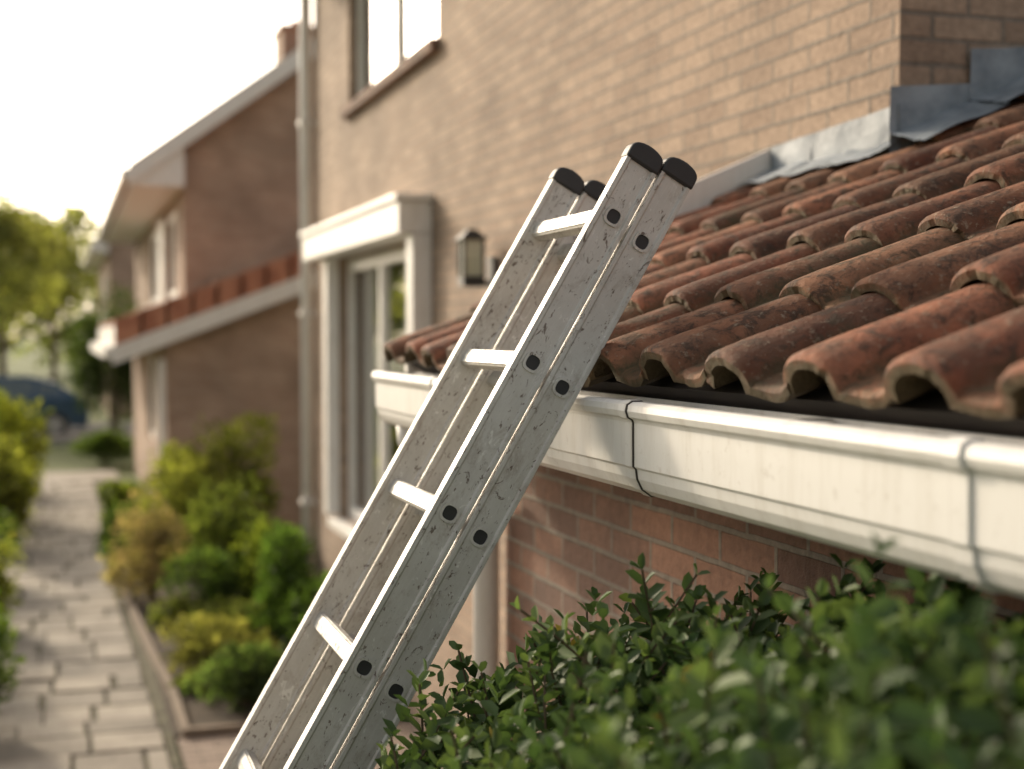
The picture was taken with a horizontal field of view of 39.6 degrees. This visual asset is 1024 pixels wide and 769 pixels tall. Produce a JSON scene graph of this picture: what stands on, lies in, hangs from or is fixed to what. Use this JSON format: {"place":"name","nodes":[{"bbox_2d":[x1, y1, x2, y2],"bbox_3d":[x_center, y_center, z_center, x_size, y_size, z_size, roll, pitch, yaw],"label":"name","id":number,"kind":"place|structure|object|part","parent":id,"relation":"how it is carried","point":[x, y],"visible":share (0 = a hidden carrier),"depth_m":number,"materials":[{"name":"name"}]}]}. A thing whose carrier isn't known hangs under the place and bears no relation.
{"place":"outdoors","nodes":[
{"label":"outdoors","id":0,"kind":"place"},
{"bbox_2d":[17,422,133,433],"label":"road","id":1,"kind":"structure","parent":0,"point":[92,427],"depth_m":36.52,"materials":[{"name":"grey asphalt"}]},
{"bbox_2d":[0,375,89,433],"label":"parked car","id":2,"kind":"object","parent":1,"relation":"on","point":[58,398],"visible":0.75,"depth_m":33.22,"materials":[{"name":"paint"}]},
{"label":"side windows","id":3,"kind":"part","parent":2,"relation":"part of","materials":[{"name":"grey glass"}]},
{"bbox_2d":[23,433,133,482],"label":"pavement","id":4,"kind":"structure","parent":0,"point":[102,476],"depth_m":24.30,"materials":[{"name":"grey concrete"}]},
{"bbox_2d":[0,480,181,768],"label":"garden path","id":5,"kind":"structure","parent":0,"point":[124,731],"depth_m":10.43,"materials":[{"name":"stone"}]},
{"bbox_2d":[98,325,113,346],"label":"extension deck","id":6,"kind":"structure","parent":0,"point":[106,335],"depth_m":20.79,"materials":[{"name":"white"}]},
{"bbox_2d":[97,244,135,416],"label":"walls","id":7,"kind":"structure","parent":0,"point":[118,264],"depth_m":41.47,"materials":[{"name":"brown brick"}]},
{"bbox_2d":[83,244,106,270],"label":"eaves gutter","id":8,"kind":"object","parent":7,"relation":"attached to","point":[97,259],"visible":1,"depth_m":45.91,"materials":[{"name":"white paint"}]},
{"bbox_2d":[100,275,107,321],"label":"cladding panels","id":9,"kind":"object","parent":7,"relation":"attached to","point":[101,320],"visible":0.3,"depth_m":45.21,"materials":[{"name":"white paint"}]},
{"bbox_2d":[0,518,286,742],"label":"garden soil","id":10,"kind":"structure","parent":0,"point":[201,712],"depth_m":9.51,"materials":[{"name":"brown soil"}]},
{"bbox_2d":[0,604,18,676],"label":"garden shrub","id":11,"kind":"object","parent":10,"relation":"on","point":[10,636],"visible":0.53,"depth_m":9.75,"materials":[{"name":"green plant"}]},
{"bbox_2d":[0,508,21,575],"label":"garden shrub","id":12,"kind":"object","parent":10,"relation":"on","point":[5,524],"visible":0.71,"depth_m":13.60,"materials":[{"name":"green plant"}]},
{"bbox_2d":[0,621,25,701],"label":"garden shrub","id":13,"kind":"object","parent":10,"relation":"on","point":[4,678],"visible":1,"depth_m":8.51,"materials":[{"name":"green plant"}]},
{"bbox_2d":[0,537,26,624],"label":"garden shrub","id":14,"kind":"object","parent":10,"relation":"on","point":[8,592],"visible":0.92,"depth_m":11.52,"materials":[{"name":"green plant"}]},
{"bbox_2d":[0,432,44,543],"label":"garden shrub","id":15,"kind":"object","parent":10,"relation":"on","point":[16,498],"visible":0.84,"depth_m":16.00,"materials":[{"name":"green plant"}]},
{"bbox_2d":[0,389,53,494],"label":"garden shrub","id":16,"kind":"object","parent":10,"relation":"on","point":[9,417],"visible":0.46,"depth_m":18.38,"materials":[{"name":"green plant"}]},
{"bbox_2d":[94,494,155,550],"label":"garden shrub","id":17,"kind":"object","parent":10,"relation":"on","point":[106,532],"visible":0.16,"depth_m":15.62,"materials":[{"name":"green plant"}]},
{"bbox_2d":[93,533,182,570],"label":"garden shrub","id":18,"kind":"object","parent":10,"relation":"on","point":[118,541],"visible":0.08,"depth_m":14.22,"materials":[{"name":"green plant"}]},
{"bbox_2d":[97,486,191,602],"bbox_3d":[-3.318,1.472,12.958,0.750,1.072,0.995,2,3,37],"label":"garden shrub","id":19,"kind":"object","parent":10,"relation":"on","point":[155,538],"visible":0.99,"depth_m":12.86,"materials":[{"name":"green plant"}]},
{"bbox_2d":[99,539,244,737],"bbox_3d":[-2.784,1.941,12.812,1.341,0.100,8.884,-1,2,-19],"label":"bed edging","id":20,"kind":"object","parent":10,"relation":"on","point":[185,728],"visible":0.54,"depth_m":9.36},
{"bbox_2d":[145,592,208,628],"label":"ground cover plant","id":21,"kind":"object","parent":10,"relation":"on","point":[174,607],"visible":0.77,"depth_m":11.63,"materials":[{"name":"green plant"}]},
{"bbox_2d":[168,664,215,695],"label":"ground cover plant","id":22,"kind":"object","parent":10,"relation":"on","point":[178,681],"visible":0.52,"depth_m":9.49,"materials":[{"name":"green plant"}]},
{"bbox_2d":[136,411,282,546],"bbox_3d":[-3.246,1.092,15.318,1.937,1.663,1.405,-3,3,-51],"label":"garden shrub","id":23,"kind":"object","parent":10,"relation":"on","point":[167,481],"visible":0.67,"depth_m":15.14,"materials":[{"name":"green plant"}]},
{"bbox_2d":[154,543,265,615],"bbox_3d":[-2.544,1.703,12.160,1.011,0.710,1.057,-1,2,-18],"label":"garden shrub","id":24,"kind":"object","parent":10,"relation":"on","point":[216,578],"visible":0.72,"depth_m":11.95,"materials":[{"name":"green plant"}]},
{"bbox_2d":[155,612,280,672],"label":"ground cover plant","id":25,"kind":"object","parent":10,"relation":"on","point":[200,641],"visible":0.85,"depth_m":10.25,"materials":[{"name":"green plant"}]},
{"bbox_2d":[173,590,280,641],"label":"ground cover plant","id":26,"kind":"object","parent":10,"relation":"on","point":[237,611],"visible":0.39,"depth_m":11.23,"materials":[{"name":"green plant"}]},
{"bbox_2d":[178,473,283,567],"bbox_3d":[-2.670,1.411,13.746,1.143,1.138,1.036,-1,2,-18],"label":"garden shrub","id":27,"kind":"object","parent":10,"relation":"on","point":[221,530],"visible":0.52,"depth_m":13.56,"materials":[{"name":"green plant"}]},
{"bbox_2d":[181,639,283,713],"bbox_3d":[-1.758,1.901,9.178,0.732,0.503,0.587,-1,2,-18],"label":"garden shrub","id":28,"kind":"object","parent":10,"relation":"on","point":[246,676],"visible":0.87,"depth_m":9.09,"materials":[{"name":"green plant"}]},
{"bbox_2d":[230,512,314,604],"bbox_3d":[-2.011,1.558,12.024,0.782,0.966,0.739,-1,2,-18],"label":"garden shrub","id":29,"kind":"object","parent":10,"relation":"on","point":[248,552],"visible":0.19,"depth_m":11.98,"materials":[{"name":"green plant"}]},
{"bbox_2d":[244,518,319,648],"bbox_3d":[-1.727,1.553,10.971,0.696,1.082,0.784,-1,2,-18],"label":"garden shrub","id":30,"kind":"object","parent":10,"relation":"on","point":[280,565],"visible":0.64,"depth_m":10.82,"materials":[{"name":"green plant"}]},
{"bbox_2d":[278,571,328,644],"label":"garden shrub","id":31,"kind":"object","parent":10,"relation":"on","point":[295,596],"visible":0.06,"depth_m":9.77,"materials":[{"name":"green plant"}]},
{"bbox_2d":[153,380,153,429],"bbox_3d":[-5.196,0.203,20.771,0.006,1.080,1.580,-1,2,-18],"label":"window pane","id":32,"kind":"object","parent":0,"point":[153,404],"visible":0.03,"depth_m":21.34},
{"bbox_2d":[0,0,313,338],"label":"sky","id":33,"kind":"structure","parent":0,"point":[88,88],"materials":[{"name":"white"}]},
{"bbox_2d":[5,339,316,768],"bbox_3d":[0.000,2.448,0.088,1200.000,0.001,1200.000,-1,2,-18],"label":"ground","id":34,"kind":"structure","parent":0,"point":[60,458],"depth_m":30.54,"materials":[{"name":"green plant"}]},
{"bbox_2d":[0,172,73,374],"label":"garden tree","id":35,"kind":"object","parent":34,"relation":"on","point":[16,240],"visible":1,"depth_m":41.86,"materials":[{"name":"green plant"}]},
{"bbox_2d":[2,230,97,374],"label":"distant trees","id":36,"kind":"object","parent":34,"relation":"on","point":[44,340],"depth_m":82.81,"materials":[{"name":"green plant"}]},
{"bbox_2d":[3,198,99,380],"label":"garden tree","id":37,"kind":"object","parent":34,"relation":"on","point":[74,269],"visible":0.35,"depth_m":56.78,"materials":[{"name":"green plant"}]},
{"bbox_2d":[33,432,133,444],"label":"kerb","id":38,"kind":"structure","parent":34,"relation":"on","point":[62,441],"depth_m":31.45,"materials":[{"name":"concrete"}]},
{"bbox_2d":[62,278,139,436],"bbox_3d":[-8.608,-0.443,30.453,1.975,3.640,2.060,-1,2,-18],"label":"conical bush","id":39,"kind":"object","parent":34,"relation":"on","point":[94,363],"visible":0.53,"depth_m":30.17,"materials":[{"name":"green plant"}]},
{"bbox_2d":[69,428,134,466],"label":"garden shrub","id":40,"kind":"object","parent":34,"relation":"on","point":[95,444],"visible":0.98,"depth_m":26.16,"materials":[{"name":"green plant"}]},
{"bbox_2d":[94,479,147,525],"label":"garden shrub","id":41,"kind":"object","parent":34,"relation":"on","point":[122,490],"visible":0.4,"depth_m":17.34,"materials":[{"name":"green plant"}]},
{"bbox_2d":[135,58,314,310],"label":"walls","id":42,"kind":"structure","parent":34,"relation":"on","point":[234,203],"depth_m":19.75,"materials":[{"name":"brown brick"}]},
{"bbox_2d":[103,182,129,238],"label":"roof","id":43,"kind":"structure","parent":42,"relation":"on","point":[119,204],"depth_m":24.23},
{"bbox_2d":[101,38,313,244],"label":"verge boards","id":44,"kind":"object","parent":43,"relation":"attached to","point":[161,163],"visible":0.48,"depth_m":19.20,"materials":[{"name":"white paint"}]},
{"bbox_2d":[272,24,313,63],"bbox_3d":[-3.271,-4.705,21.468,0.560,1.260,0.880,-1,2,-18],"label":"chimney","id":45,"kind":"object","parent":43,"relation":"on","point":[286,38],"visible":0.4,"depth_m":21.05,"materials":[{"name":"brown brick"}]},
{"bbox_2d":[291,20,298,24],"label":"chimney pots","id":46,"kind":"object","parent":45,"relation":"on","point":[295,22],"visible":0.19,"depth_m":21.17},
{"bbox_2d":[96,168,181,244],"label":"eaves","id":47,"kind":"object","parent":42,"relation":"attached to","point":[141,209],"visible":1,"depth_m":23.17,"materials":[{"name":"white paint"}]},
{"bbox_2d":[151,231,157,302],"bbox_3d":[-6.393,-2.126,25.713,0.062,1.308,3.000,-1,2,-18],"label":"window frame","id":48,"kind":"object","parent":42,"relation":"attached to","point":[154,236],"visible":0.36,"depth_m":26.22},
{"bbox_2d":[153,239,156,297],"bbox_3d":[-6.391,-2.126,25.714,0.006,1.168,2.868,-1,2,-18],"label":"window pane","id":49,"kind":"object","parent":48,"relation":"in","point":[154,265],"visible":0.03,"depth_m":26.67,"materials":[{"name":"glass"}]},
{"bbox_2d":[145,219,177,307],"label":"cladding panels","id":50,"kind":"object","parent":42,"relation":"attached to","point":[161,258],"visible":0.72,"depth_m":23.34,"materials":[{"name":"white paint"}]},
{"bbox_2d":[168,210,176,297],"bbox_3d":[-5.154,-1.985,21.808,0.062,1.308,2.400,-1,2,-18],"label":"window frame","id":51,"kind":"object","parent":42,"relation":"attached to","point":[171,218],"visible":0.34,"depth_m":22.14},
{"bbox_2d":[170,223,176,290],"bbox_3d":[-5.152,-1.985,21.808,0.006,1.168,2.268,-1,2,-18],"label":"window pane","id":52,"kind":"object","parent":51,"relation":"in","point":[172,257],"visible":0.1,"depth_m":22.43,"materials":[{"name":"glass"}]},
{"bbox_2d":[134,288,315,529],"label":"extension walls","id":53,"kind":"structure","parent":34,"relation":"on","point":[230,370],"depth_m":17.90,"materials":[{"name":"brown brick"}]},
{"bbox_2d":[150,357,153,437],"bbox_3d":[-5.198,0.203,20.770,0.062,1.208,1.700,-1,2,-18],"label":"window frame","id":54,"kind":"object","parent":53,"relation":"attached to","point":[151,379],"visible":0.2,"depth_m":21.48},
{"bbox_2d":[158,359,165,508],"bbox_3d":[-4.303,0.756,17.505,0.080,2.130,0.080,-1,2,-18],"label":"downpipe","id":55,"kind":"object","parent":53,"relation":"attached to","point":[162,417],"visible":0.46,"depth_m":17.46,"materials":[{"name":"white paint"}]},
{"bbox_2d":[90,271,314,364],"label":"extension trim","id":56,"kind":"structure","parent":53,"relation":"attached to","point":[160,337],"depth_m":17.43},
{"bbox_2d":[99,251,314,345],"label":"extension roof","id":57,"kind":"structure","parent":53,"relation":"on","point":[141,322],"depth_m":17.45,"materials":[{"name":"red tile"}]},
{"bbox_2d":[314,0,1023,762],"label":"walls","id":58,"kind":"structure","parent":34,"relation":"on","point":[488,118],"depth_m":6.06,"materials":[{"name":"brick"}]},
{"bbox_2d":[298,0,315,606],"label":"drainpipe","id":59,"kind":"object","parent":58,"relation":"attached to","point":[306,312],"visible":0.87,"depth_m":12.00,"materials":[{"name":"white paint"}]},
{"bbox_2d":[328,517,354,538],"bbox_3d":[-0.914,1.107,9.723,0.190,0.068,2.800,-1,2,-18],"label":"window sill","id":60,"kind":"structure","parent":58,"relation":"attached to","point":[342,526],"depth_m":10.61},
{"bbox_2d":[299,193,432,514],"bbox_3d":[-1.077,-0.052,9.803,0.223,2.200,3.430,-1,2,-18],"label":"window hood","id":61,"kind":"object","parent":58,"relation":"attached to","point":[394,218],"depth_m":9.42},
{"bbox_2d":[347,246,405,521],"bbox_3d":[-0.834,0.081,9.711,0.062,1.988,2.700,-1,2,-18],"label":"window frame","id":62,"kind":"object","parent":58,"relation":"attached to","point":[381,260],"visible":0.39,"depth_m":10.38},
{"bbox_2d":[353,261,406,510],"bbox_3d":[-0.832,0.081,9.712,0.006,1.872,2.592,-1,2,-18],"label":"window pane","id":63,"kind":"object","parent":62,"relation":"in","point":[366,359],"visible":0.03,"depth_m":10.32,"materials":[{"name":"glass"}]},
{"bbox_2d":[340,37,439,119],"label":"brick sill","id":64,"kind":"structure","parent":58,"relation":"attached to","point":[424,52],"depth_m":8.89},
{"bbox_2d":[357,0,437,95],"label":"window frame","id":65,"kind":"object","parent":58,"relation":"attached to","point":[398,31],"visible":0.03,"depth_m":10.44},
{"bbox_2d":[362,0,425,91],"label":"window pane","id":66,"kind":"object","parent":65,"relation":"in","point":[378,39],"visible":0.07,"depth_m":9.74,"materials":[{"name":"glass"}]},
{"bbox_2d":[424,0,437,41],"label":"curtain","id":67,"kind":"object","parent":58,"relation":"hanging from","point":[431,20],"depth_m":8.86,"materials":[{"name":"fabric"}]},
{"bbox_2d":[455,229,496,288],"bbox_3d":[-0.178,-0.617,7.007,0.188,0.290,0.140,-1,2,-18],"label":"wall lantern","id":68,"kind":"object","parent":58,"relation":"attached to","point":[470,257],"depth_m":6.96,"materials":[{"name":"black metal"}]},
{"bbox_2d":[405,149,770,372],"bbox_3d":[0.240,-0.323,4.142,1.127,0.764,0.032,-1,2,-18],"label":"verge board","id":69,"kind":"object","parent":58,"relation":"attached to","point":[705,191],"visible":0.16,"depth_m":4.24,"materials":[{"name":"white paint"}]},
{"bbox_2d":[375,531,1023,768],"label":"evergreen hedge","id":70,"kind":"object","parent":34,"relation":"on","point":[929,679],"visible":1,"depth_m":1.35,"materials":[{"name":"green plant"}]},
{"bbox_2d":[177,721,442,768],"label":"terrace paving","id":71,"kind":"structure","parent":0,"point":[206,752],"depth_m":8.24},
{"bbox_2d":[219,142,696,768],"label":"aluminium ladder","id":72,"kind":"object","parent":71,"relation":"on","point":[387,604],"visible":1,"depth_m":2.36,"materials":[{"name":"silver metal"}]},
{"bbox_2d":[506,465,1023,760],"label":"extension walls","id":73,"kind":"structure","parent":0,"point":[570,538],"depth_m":3.02,"materials":[{"name":"red brick"}]},
{"bbox_2d":[397,425,498,706],"bbox_3d":[-0.166,1.206,3.875,0.298,2.210,0.100,-1,2,-18],"label":"drainpipe","id":74,"kind":"object","parent":73,"relation":"attached to","point":[486,617],"visible":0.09,"depth_m":3.85,"materials":[{"name":"white plastic"}]},
{"bbox_2d":[410,360,1023,438],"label":"roof deck","id":75,"kind":"structure","parent":73,"relation":"on","point":[931,409],"depth_m":1.80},
{"bbox_2d":[371,371,1023,597],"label":"rain gutter","id":76,"kind":"object","parent":75,"relation":"attached to","point":[948,503],"visible":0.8,"depth_m":1.65,"materials":[{"name":"white plastic"}]},
{"bbox_2d":[383,93,1023,419],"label":"roof tiles","id":77,"kind":"object","parent":75,"relation":"on","point":[887,280],"visible":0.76,"depth_m":2.25,"materials":[{"name":"ceramic"}]},
{"bbox_2d":[738,47,1023,185],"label":"lead flashing","id":78,"kind":"object","parent":77,"relation":"attached to","point":[908,117],"visible":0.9,"depth_m":3.69,"materials":[{"name":"grey metal"}]},
{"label":"roof","id":79,"kind":"object","parent":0,"visible":0},
{"bbox_2d":[85,240,108,271],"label":"verge boards","id":80,"kind":"object","parent":79,"relation":"attached to","point":[98,246],"visible":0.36,"depth_m":40.96,"materials":[{"name":"white paint"}]}
]}

